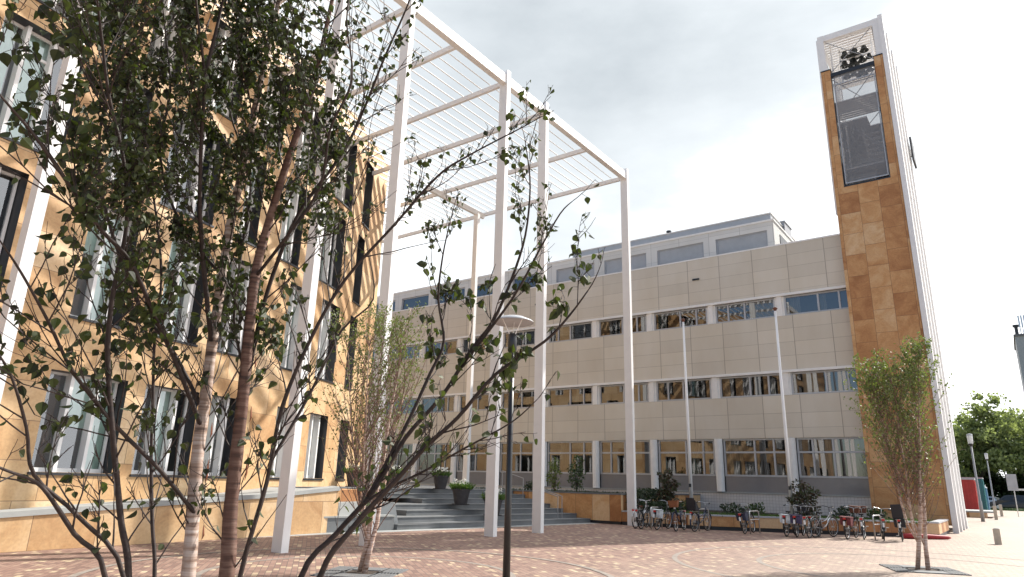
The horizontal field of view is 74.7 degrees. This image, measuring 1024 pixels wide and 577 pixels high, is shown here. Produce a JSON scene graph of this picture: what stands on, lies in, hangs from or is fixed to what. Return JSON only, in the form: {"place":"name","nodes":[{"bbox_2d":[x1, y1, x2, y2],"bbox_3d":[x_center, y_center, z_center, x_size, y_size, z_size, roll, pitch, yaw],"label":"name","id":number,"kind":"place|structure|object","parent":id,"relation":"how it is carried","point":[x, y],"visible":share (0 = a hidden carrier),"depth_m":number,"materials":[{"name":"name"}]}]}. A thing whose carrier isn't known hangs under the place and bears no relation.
{"place":"outdoors","nodes":[
{"label":"outdoors","id":0,"kind":"place"},
{"bbox_2d":[264,523,596,536],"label":"pavement","id":1,"kind":"structure","parent":0,"point":[435,529],"depth_m":22.63,"materials":[{"name":"stone"}]},
{"bbox_2d":[324,514,394,532],"bbox_3d":[-6.237,6.946,19.702,1.130,0.470,6.600,-10,-20,35],"label":"stone bench","id":2,"kind":"object","parent":1,"relation":"on","point":[387,523],"visible":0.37,"depth_m":20.81,"materials":[{"name":"stone"}]},
{"bbox_2d":[295,487,590,529],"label":"stone steps","id":3,"kind":"structure","parent":1,"relation":"on","point":[424,508],"depth_m":26.42,"materials":[{"name":"stone"}]},
{"bbox_2d":[431,466,451,488],"bbox_3d":[-2.997,7.979,28.299,1.079,0.928,1.132,-10,-20,35],"label":"flower pot","id":4,"kind":"object","parent":3,"relation":"on","point":[440,480],"visible":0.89,"depth_m":28.06,"materials":[{"name":"ceramic"}]},
{"bbox_2d":[448,478,474,504],"bbox_3d":[-1.996,7.929,26.223,1.235,0.995,1.153,8,-17,-21],"label":"flower pot","id":5,"kind":"object","parent":3,"relation":"on","point":[461,490],"visible":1,"depth_m":25.98,"materials":[{"name":"grey concrete"}]},
{"bbox_2d":[0,500,1023,576],"bbox_3d":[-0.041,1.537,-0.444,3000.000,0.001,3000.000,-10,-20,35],"label":"ground","id":6,"kind":"structure","parent":0,"point":[616,550],"depth_m":15.83,"materials":[{"name":"brick"}]},
{"bbox_2d":[0,486,340,552],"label":"ramp wall","id":7,"kind":"structure","parent":6,"relation":"on","point":[33,529],"depth_m":15.89,"materials":[{"name":"stone"}]},
{"bbox_2d":[18,487,303,508],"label":"ramp","id":8,"kind":"structure","parent":7,"relation":"on","point":[269,489],"depth_m":20.50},
{"bbox_2d":[0,0,388,509],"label":"office building","id":9,"kind":"structure","parent":6,"relation":"on","point":[313,469],"depth_m":19.73,"materials":[{"name":"stone"}]},
{"bbox_2d":[0,165,28,299],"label":"window","id":10,"kind":"structure","parent":9,"relation":"in","point":[18,189],"depth_m":16.03,"materials":[{"name":"black glass"}]},
{"bbox_2d":[0,8,82,152],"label":"window","id":11,"kind":"structure","parent":9,"relation":"in","point":[30,29],"depth_m":16.72,"materials":[{"name":"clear glass"}]},
{"bbox_2d":[27,369,127,475],"bbox_3d":[-10.993,3.428,16.906,0.600,2.470,2.123,-6,-18,24],"label":"window","id":12,"kind":"structure","parent":9,"relation":"in","point":[71,386],"depth_m":17.27,"materials":[{"name":"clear glass"}]},
{"bbox_2d":[68,205,138,328],"bbox_3d":[-10.956,-0.596,17.898,0.600,3.190,1.432,-6,-18,24],"label":"window","id":13,"kind":"structure","parent":9,"relation":"in","point":[94,283],"depth_m":18.01,"materials":[{"name":"grey glass"}]},
{"bbox_2d":[106,87,152,191],"bbox_3d":[-10.910,-4.279,18.841,0.600,3.190,0.954,-6,-18,24],"label":"window","id":14,"kind":"structure","parent":9,"relation":"in","point":[149,94],"depth_m":19.43,"materials":[{"name":"black glass"}]},
{"bbox_2d":[129,384,198,477],"bbox_3d":[-10.008,4.090,19.107,0.600,2.470,1.932,-5,-17,21],"label":"window","id":15,"kind":"structure","parent":9,"relation":"in","point":[186,432],"depth_m":19.50,"materials":[{"name":"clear glass"}]},
{"bbox_2d":[152,0,183,84],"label":"window","id":16,"kind":"structure","parent":9,"relation":"in","point":[157,44],"depth_m":20.54,"materials":[{"name":"white glass"}]},
{"bbox_2d":[158,236,210,346],"bbox_3d":[-9.976,0.059,20.072,0.600,3.190,1.501,-5,-17,21],"label":"window","id":17,"kind":"structure","parent":9,"relation":"in","point":[190,305],"depth_m":20.39,"materials":[{"name":"grey glass"}]},
{"bbox_2d":[158,107,225,227],"bbox_3d":[-9.966,-3.690,20.790,0.490,3.190,2.036,-5,-17,22],"label":"window","id":18,"kind":"structure","parent":9,"relation":"in","point":[215,146],"depth_m":21.16,"materials":[{"name":"black glass"}]},
{"bbox_2d":[203,395,235,478],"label":"window","id":19,"kind":"structure","parent":9,"relation":"in","point":[222,450],"depth_m":21.13,"materials":[{"name":"glass"}]},
{"bbox_2d":[206,19,245,124],"bbox_3d":[-9.702,-7.199,22.368,0.600,3.220,1.503,-5,-17,21],"label":"window","id":20,"kind":"structure","parent":9,"relation":"in","point":[222,24],"depth_m":22.62,"materials":[{"name":"glass"}]},
{"bbox_2d":[217,257,251,356],"bbox_3d":[-9.170,0.660,22.078,0.600,3.190,1.569,-4,-17,20],"label":"window","id":21,"kind":"structure","parent":9,"relation":"in","point":[234,352],"depth_m":22.27,"materials":[{"name":"glass"}]},
{"bbox_2d":[239,157,266,247],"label":"window","id":22,"kind":"structure","parent":9,"relation":"in","point":[255,222],"depth_m":23.25,"materials":[{"name":"glass"}]},
{"bbox_2d":[260,64,289,154],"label":"window","id":23,"kind":"structure","parent":9,"relation":"in","point":[270,75],"depth_m":24.75,"materials":[{"name":"glass"}]},
{"bbox_2d":[270,406,287,479],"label":"window","id":24,"kind":"structure","parent":9,"relation":"in","point":[276,467],"depth_m":23.94,"materials":[{"name":"white metal"}]},
{"bbox_2d":[281,283,301,371],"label":"window","id":25,"kind":"structure","parent":9,"relation":"in","point":[287,362],"depth_m":25.06,"materials":[{"name":"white glass"}]},
{"bbox_2d":[278,178,305,268],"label":"window","id":26,"kind":"structure","parent":9,"relation":"in","point":[285,225],"depth_m":25.35,"materials":[{"name":"white glass"}]},
{"bbox_2d":[295,100,321,175],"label":"window","id":27,"kind":"structure","parent":9,"relation":"in","point":[302,139],"depth_m":26.77,"materials":[{"name":"white glass"}]},
{"bbox_2d":[303,413,327,479],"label":"window","id":28,"kind":"structure","parent":9,"relation":"in","point":[315,463],"depth_m":26.34,"materials":[{"name":"glass"}]},
{"bbox_2d":[314,299,339,383],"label":"window","id":29,"kind":"structure","parent":9,"relation":"in","point":[323,326],"depth_m":27.52,"materials":[{"name":"white metal"}]},
{"bbox_2d":[318,210,345,291],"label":"window","id":30,"kind":"structure","parent":9,"relation":"in","point":[337,245],"depth_m":28.43,"materials":[{"name":"glass"}]},
{"bbox_2d":[335,420,348,480],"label":"window","id":31,"kind":"structure","parent":9,"relation":"in","point":[338,469],"depth_m":28.69,"materials":[{"name":"glass"}]},
{"bbox_2d":[334,316,356,390],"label":"window","id":32,"kind":"structure","parent":9,"relation":"in","point":[352,354],"depth_m":29.81,"materials":[{"name":"glass"}]},
{"bbox_2d":[334,129,357,211],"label":"window","id":33,"kind":"structure","parent":9,"relation":"in","point":[345,192],"depth_m":29.88,"materials":[{"name":"glass"}]},
{"bbox_2d":[352,235,364,306],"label":"window","id":34,"kind":"structure","parent":9,"relation":"in","point":[361,243],"depth_m":30.85,"materials":[{"name":"glass"}]},
{"bbox_2d":[361,161,373,230],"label":"window","id":35,"kind":"structure","parent":9,"relation":"in","point":[369,177],"depth_m":32.32,"materials":[{"name":"glass"}]},
{"bbox_2d":[0,0,604,576],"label":"birch tree","id":36,"kind":"object","parent":6,"relation":"on","point":[90,184],"visible":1,"depth_m":2.61,"materials":[{"name":"green plant"}]},
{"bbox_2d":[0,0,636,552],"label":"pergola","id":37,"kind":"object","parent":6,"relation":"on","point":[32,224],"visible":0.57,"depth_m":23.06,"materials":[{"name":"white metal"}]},
{"bbox_2d":[68,547,613,576],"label":"paving ring","id":38,"kind":"object","parent":6,"relation":"on","point":[92,569],"visible":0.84,"depth_m":13.51,"materials":[{"name":"stone"}]},
{"bbox_2d":[196,556,515,576],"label":"paving ring","id":39,"kind":"object","parent":6,"relation":"on","point":[199,573],"visible":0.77,"depth_m":13.32,"materials":[{"name":"stone"}]},
{"bbox_2d":[310,566,407,576],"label":"tree grate","id":40,"kind":"object","parent":6,"relation":"on","point":[344,571],"visible":0.91,"depth_m":11.77,"materials":[{"name":"metal"}]},
{"bbox_2d":[314,300,441,572],"bbox_3d":[-2.512,2.541,12.511,2.538,5.157,2.317,-10,-20,35],"label":"birch tree","id":41,"kind":"object","parent":40,"relation":"on","point":[365,558],"visible":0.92,"depth_m":12.42,"materials":[{"name":"green plant"}]},
{"bbox_2d":[337,489,397,523],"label":"landing block","id":42,"kind":"structure","parent":6,"relation":"on","point":[385,509],"depth_m":22.21,"materials":[{"name":"stone"}]},
{"bbox_2d":[495,315,533,576],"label":"street lamp","id":43,"kind":"object","parent":6,"relation":"on","point":[513,321],"visible":0.86,"depth_m":10.72,"materials":[{"name":"metal"}]},
{"bbox_2d":[446,487,700,524],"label":"terrace wall","id":44,"kind":"structure","parent":6,"relation":"on","point":[606,508],"depth_m":29.48,"materials":[{"name":"stone"}]},
{"bbox_2d":[635,500,653,528],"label":"bicycle","id":45,"kind":"object","parent":6,"relation":"on","point":[642,519],"visible":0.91,"depth_m":26.16,"materials":[{"name":"metal"}]},
{"bbox_2d":[651,500,671,529],"bbox_3d":[5.872,8.803,26.073,0.578,1.071,1.816,-4,-16,35],"label":"bicycle","id":46,"kind":"object","parent":6,"relation":"on","point":[655,513],"visible":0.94,"depth_m":25.67,"materials":[{"name":"metal"}]},
{"bbox_2d":[668,500,686,530],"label":"bicycle","id":47,"kind":"object","parent":6,"relation":"on","point":[674,504],"visible":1,"depth_m":25.27,"materials":[{"name":"metal"}]},
{"bbox_2d":[686,497,711,531],"bbox_3d":[7.204,8.624,25.603,0.578,1.221,1.851,-8,-19,40],"label":"bicycle","id":48,"kind":"object","parent":6,"relation":"on","point":[691,505],"visible":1,"depth_m":25.16,"materials":[{"name":"metal"}]},
{"bbox_2d":[735,503,754,533],"bbox_3d":[8.835,8.638,25.221,0.578,1.071,1.816,-16,-23,31],"label":"bicycle","id":49,"kind":"object","parent":6,"relation":"on","point":[744,515],"visible":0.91,"depth_m":24.74,"materials":[{"name":"metal"}]},
{"bbox_2d":[622,510,948,536],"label":"planter wall","id":50,"kind":"structure","parent":6,"relation":"on","point":[775,524],"depth_m":26.14,"materials":[{"name":"wood"}]},
{"bbox_2d":[686,510,876,518],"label":"planter soil","id":51,"kind":"structure","parent":50,"relation":"in","point":[713,511],"depth_m":32.85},
{"bbox_2d":[625,487,681,511],"bbox_3d":[6.340,9.395,29.695,1.392,1.136,3.492,-10,-20,35],"label":"ivy","id":52,"kind":"object","parent":51,"relation":"on","point":[643,492],"visible":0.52,"depth_m":29.26,"materials":[{"name":"green plant"}]},
{"bbox_2d":[656,467,680,509],"bbox_3d":[6.986,8.965,29.867,1.152,1.981,1.056,-10,-20,35],"label":"shrub","id":53,"kind":"object","parent":51,"relation":"on","point":[664,479],"visible":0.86,"depth_m":29.81,"materials":[{"name":"green plant"}]},
{"bbox_2d":[681,318,692,497],"bbox_3d":[8.249,5.802,31.544,0.220,9.050,0.220,-10,-20,35],"label":"flagpole","id":54,"kind":"object","parent":51,"relation":"on","point":[688,439],"visible":0.93,"depth_m":31.37,"materials":[{"name":"white metal"}]},
{"bbox_2d":[773,307,794,513],"bbox_3d":[11.763,5.178,29.057,0.220,9.050,0.220,-10,-20,35],"label":"flagpole","id":55,"kind":"object","parent":51,"relation":"on","point":[790,489],"visible":0.92,"depth_m":28.87,"materials":[{"name":"white metal"}]},
{"bbox_2d":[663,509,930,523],"bbox_3d":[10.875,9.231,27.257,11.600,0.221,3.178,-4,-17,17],"label":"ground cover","id":56,"kind":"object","parent":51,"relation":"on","point":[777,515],"visible":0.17,"depth_m":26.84,"materials":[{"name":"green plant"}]},
{"bbox_2d":[785,478,822,516],"bbox_3d":[11.954,8.632,27.519,1.301,1.635,1.444,2,-16,-2],"label":"shrub","id":57,"kind":"object","parent":51,"relation":"on","point":[801,494],"visible":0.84,"depth_m":27.31,"materials":[{"name":"green plant"}]},
{"bbox_2d":[779,504,799,536],"bbox_3d":[10.127,8.425,24.368,0.578,1.071,1.816,-7,-18,37],"label":"bicycle","id":58,"kind":"object","parent":6,"relation":"on","point":[783,517],"visible":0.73,"depth_m":23.88,"materials":[{"name":"metal"}]},
{"bbox_2d":[789,504,807,536],"bbox_3d":[10.389,8.381,24.248,0.578,1.101,1.816,-7,-18,33],"label":"bicycle","id":59,"kind":"object","parent":6,"relation":"on","point":[797,517],"visible":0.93,"depth_m":23.94,"materials":[{"name":"metal"}]},
{"bbox_2d":[802,506,820,537],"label":"bicycle","id":60,"kind":"object","parent":6,"relation":"on","point":[807,528],"visible":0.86,"depth_m":23.62,"materials":[{"name":"metal"}]},
{"bbox_2d":[808,505,838,537],"bbox_3d":[11.220,8.388,24.140,1.816,1.071,0.578,12,-16,-32],"label":"bicycle","id":61,"kind":"object","parent":6,"relation":"on","point":[820,527],"visible":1,"depth_m":24.08,"materials":[{"name":"metal"}]},
{"bbox_2d":[672,546,1018,576],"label":"paving ring","id":62,"kind":"object","parent":6,"relation":"on","point":[674,557],"visible":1,"depth_m":17.27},
{"bbox_2d":[839,505,860,538],"bbox_3d":[12.055,8.307,23.837,0.578,1.101,1.816,-8,-18,40],"label":"bicycle","id":63,"kind":"object","parent":6,"relation":"on","point":[849,519],"visible":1,"depth_m":23.66,"materials":[{"name":"metal"}]},
{"bbox_2d":[756,553,1023,576],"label":"paving ring","id":64,"kind":"object","parent":6,"relation":"on","point":[759,559],"visible":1,"depth_m":16.34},
{"bbox_2d":[816,14,967,533],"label":"bell tower","id":65,"kind":"structure","parent":6,"relation":"on","point":[888,286],"depth_m":33.46,"materials":[{"name":"stone"}]},
{"bbox_2d":[888,504,906,541],"bbox_3d":[13.587,8.194,23.519,0.578,1.221,1.851,-11,-20,28],"label":"bicycle","id":66,"kind":"object","parent":6,"relation":"on","point":[896,511],"visible":0.99,"depth_m":22.91,"materials":[{"name":"metal"}]},
{"bbox_2d":[879,564,971,575],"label":"tree grate","id":67,"kind":"object","parent":6,"relation":"on","point":[922,569],"visible":0.96,"depth_m":14.44,"materials":[{"name":"metal"}]},
{"bbox_2d":[843,331,966,570],"bbox_3d":[8.955,3.618,15.409,2.109,5.293,2.092,2,-16,-1],"label":"birch tree","id":68,"kind":"object","parent":67,"relation":"on","point":[889,383],"visible":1,"depth_m":15.26,"materials":[{"name":"green plant"}]},
{"bbox_2d":[961,478,978,509],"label":"container","id":69,"kind":"object","parent":6,"relation":"on","point":[970,494],"visible":0.39,"depth_m":62.55,"materials":[{"name":"red metal"}]},
{"bbox_2d":[961,477,987,509],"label":"container","id":70,"kind":"object","parent":6,"relation":"on","point":[982,492],"visible":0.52,"depth_m":66.49,"materials":[{"name":"teal metal"}]},
{"bbox_2d":[966,434,984,521],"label":"street lamp","id":71,"kind":"object","parent":6,"relation":"on","point":[970,439],"visible":1,"depth_m":42.51,"materials":[{"name":"grey metal"}]},
{"bbox_2d":[1005,474,1018,516],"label":"road sign","id":72,"kind":"object","parent":6,"relation":"on","point":[1011,480],"visible":1,"depth_m":54.62,"materials":[{"name":"metal"}]},
{"bbox_2d":[365,233,872,516],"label":"beige building","id":73,"kind":"structure","parent":0,"point":[724,304],"depth_m":37.80,"materials":[{"name":"concrete"}]},
{"bbox_2d":[382,444,412,470],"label":"window","id":74,"kind":"structure","parent":73,"relation":"in","point":[409,446],"depth_m":49.30,"materials":[{"name":"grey glass"}]},
{"bbox_2d":[417,443,450,471],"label":"window","id":75,"kind":"structure","parent":73,"relation":"in","point":[435,453],"depth_m":47.58,"materials":[{"name":"glass"}]},
{"bbox_2d":[421,396,454,412],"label":"window","id":76,"kind":"structure","parent":73,"relation":"in","point":[448,405],"depth_m":48.25,"materials":[{"name":"glass"}]},
{"bbox_2d":[424,339,457,356],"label":"window","id":77,"kind":"structure","parent":73,"relation":"in","point":[452,350],"depth_m":49.26,"materials":[{"name":"glass"}]},
{"bbox_2d":[457,443,486,471],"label":"window","id":78,"kind":"structure","parent":73,"relation":"in","point":[478,461],"depth_m":45.36,"materials":[{"name":"glass"}]},
{"bbox_2d":[459,393,488,411],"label":"window","id":79,"kind":"structure","parent":73,"relation":"in","point":[481,403],"depth_m":46.36,"materials":[{"name":"clear glass"}]},
{"bbox_2d":[500,442,532,472],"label":"window","id":80,"kind":"structure","parent":73,"relation":"in","point":[522,457],"depth_m":43.29,"materials":[{"name":"glass"}]},
{"bbox_2d":[502,390,533,408],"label":"window","id":81,"kind":"structure","parent":73,"relation":"in","point":[526,398],"depth_m":44.29,"materials":[{"name":"glass"}]},
{"bbox_2d":[504,329,534,347],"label":"window","id":82,"kind":"structure","parent":73,"relation":"in","point":[525,341],"depth_m":45.38,"materials":[{"name":"glass"}]},
{"bbox_2d":[548,441,592,473],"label":"window","id":83,"kind":"structure","parent":73,"relation":"in","point":[564,451],"depth_m":41.14,"materials":[{"name":"clear glass"}]},
{"bbox_2d":[548,386,592,406],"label":"window","id":84,"kind":"structure","parent":73,"relation":"in","point":[576,396],"depth_m":42.12,"materials":[{"name":"glass"}]},
{"bbox_2d":[549,322,591,342],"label":"window","id":85,"kind":"structure","parent":73,"relation":"in","point":[581,330],"depth_m":43.22,"materials":[{"name":"glass"}]},
{"bbox_2d":[376,212,795,313],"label":"rooftop storey","id":86,"kind":"object","parent":73,"relation":"on","point":[752,232],"visible":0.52,"depth_m":42.09,"materials":[{"name":"grey metal"}]},
{"bbox_2d":[401,294,428,309],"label":"window","id":87,"kind":"structure","parent":86,"relation":"in","point":[411,302],"depth_m":53.97,"materials":[{"name":"blue glass"}]},
{"bbox_2d":[556,263,593,282],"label":"window","id":88,"kind":"structure","parent":86,"relation":"in","point":[562,275],"depth_m":45.67,"materials":[{"name":"grey glass"}]},
{"bbox_2d":[604,253,645,273],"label":"window","id":89,"kind":"structure","parent":86,"relation":"in","point":[638,261],"depth_m":43.41,"materials":[{"name":"grey glass"}]},
{"bbox_2d":[657,242,703,264],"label":"window","id":90,"kind":"structure","parent":86,"relation":"in","point":[693,251],"depth_m":41.10,"materials":[{"name":"grey glass"}]},
{"bbox_2d":[716,230,767,254],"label":"window","id":91,"kind":"structure","parent":86,"relation":"in","point":[756,239],"depth_m":38.96,"materials":[{"name":"grey glass"}]},
{"bbox_2d":[599,315,646,336],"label":"window","id":92,"kind":"structure","parent":73,"relation":"in","point":[610,327],"depth_m":41.34,"materials":[{"name":"glass"}]},
{"bbox_2d":[600,382,648,403],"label":"window","id":93,"kind":"structure","parent":73,"relation":"in","point":[609,394],"depth_m":40.18,"materials":[{"name":"glass"}]},
{"bbox_2d":[600,440,650,474],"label":"window","id":94,"kind":"structure","parent":73,"relation":"in","point":[612,453],"depth_m":39.15,"materials":[{"name":"glass"}]},
{"bbox_2d":[654,307,707,330],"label":"window","id":95,"kind":"structure","parent":73,"relation":"in","point":[695,316],"depth_m":39.04,"materials":[{"name":"glass"}]},
{"bbox_2d":[656,378,711,401],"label":"window","id":96,"kind":"structure","parent":73,"relation":"in","point":[697,388],"depth_m":37.90,"materials":[{"name":"glass"}]},
{"bbox_2d":[658,439,715,475],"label":"window","id":97,"kind":"structure","parent":73,"relation":"in","point":[673,454],"depth_m":36.82,"materials":[{"name":"clear glass"}]},
{"bbox_2d":[715,298,774,323],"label":"window","id":98,"kind":"structure","parent":73,"relation":"in","point":[763,308],"depth_m":36.89,"materials":[{"name":"glass"}]},
{"bbox_2d":[719,373,780,397],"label":"window","id":99,"kind":"structure","parent":73,"relation":"in","point":[765,384],"depth_m":35.75,"materials":[{"name":"glass"}]},
{"bbox_2d":[723,438,786,476],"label":"window","id":100,"kind":"structure","parent":73,"relation":"in","point":[756,457],"depth_m":34.73,"materials":[{"name":"clear glass"}]},
{"bbox_2d":[784,288,847,315],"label":"window","id":101,"kind":"structure","parent":73,"relation":"in","point":[832,299],"depth_m":34.80,"materials":[{"name":"glass"}]},
{"bbox_2d":[790,368,857,394],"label":"window","id":102,"kind":"structure","parent":73,"relation":"in","point":[824,381],"depth_m":33.70,"materials":[{"name":"glass"}]},
{"bbox_2d":[796,437,867,478],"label":"window","id":103,"kind":"structure","parent":73,"relation":"in","point":[822,457],"depth_m":32.64,"materials":[{"name":"clear glass"}]},
{"bbox_2d":[245,0,1023,475],"label":"sky","id":104,"kind":"structure","parent":0,"point":[713,110],"materials":[{"name":"white"}]},
{"bbox_2d":[953,390,1023,477],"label":"broadleaf tree","id":105,"kind":"object","parent":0,"point":[961,440],"visible":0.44,"depth_m":89.52,"materials":[{"name":"green plant"}]},
{"bbox_2d":[959,392,1023,475],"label":"broadleaf tree","id":106,"kind":"object","parent":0,"point":[1007,424],"visible":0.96,"depth_m":85.31,"materials":[{"name":"green plant"}]},
{"bbox_2d":[1002,507,1023,510],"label":"lawn","id":107,"kind":"structure","parent":0,"point":[1007,509],"depth_m":84.44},
{"bbox_2d":[960,463,1023,507],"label":"hedge","id":108,"kind":"object","parent":107,"relation":"on","point":[999,486],"visible":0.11,"depth_m":94.27,"materials":[{"name":"green plant"}]},
{"bbox_2d":[989,495,1023,509],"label":"parked car","id":109,"kind":"object","parent":107,"relation":"on","point":[1006,501],"visible":0.66,"depth_m":76.38,"materials":[{"name":"paint"}]},
{"bbox_2d":[1012,315,1023,392],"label":"tower block","id":110,"kind":"structure","parent":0,"point":[1018,338],"depth_m":121.58,"materials":[{"name":"concrete"}]},
{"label":"terrace soil","id":111,"kind":"structure","parent":0,"visible":0},
{"bbox_2d":[546,457,561,490],"bbox_3d":[2.028,8.981,32.455,0.815,1.672,0.868,1,-16,0],"label":"shrub","id":112,"kind":"object","parent":111,"relation":"on","point":[553,479],"visible":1,"depth_m":32.35,"materials":[{"name":"green plant"}]},
{"bbox_2d":[566,455,585,491],"bbox_3d":[3.034,8.796,31.849,1.094,1.750,1.037,-10,-20,35],"label":"shrub","id":113,"kind":"object","parent":111,"relation":"on","point":[579,474],"visible":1,"depth_m":31.78,"materials":[{"name":"green plant"}]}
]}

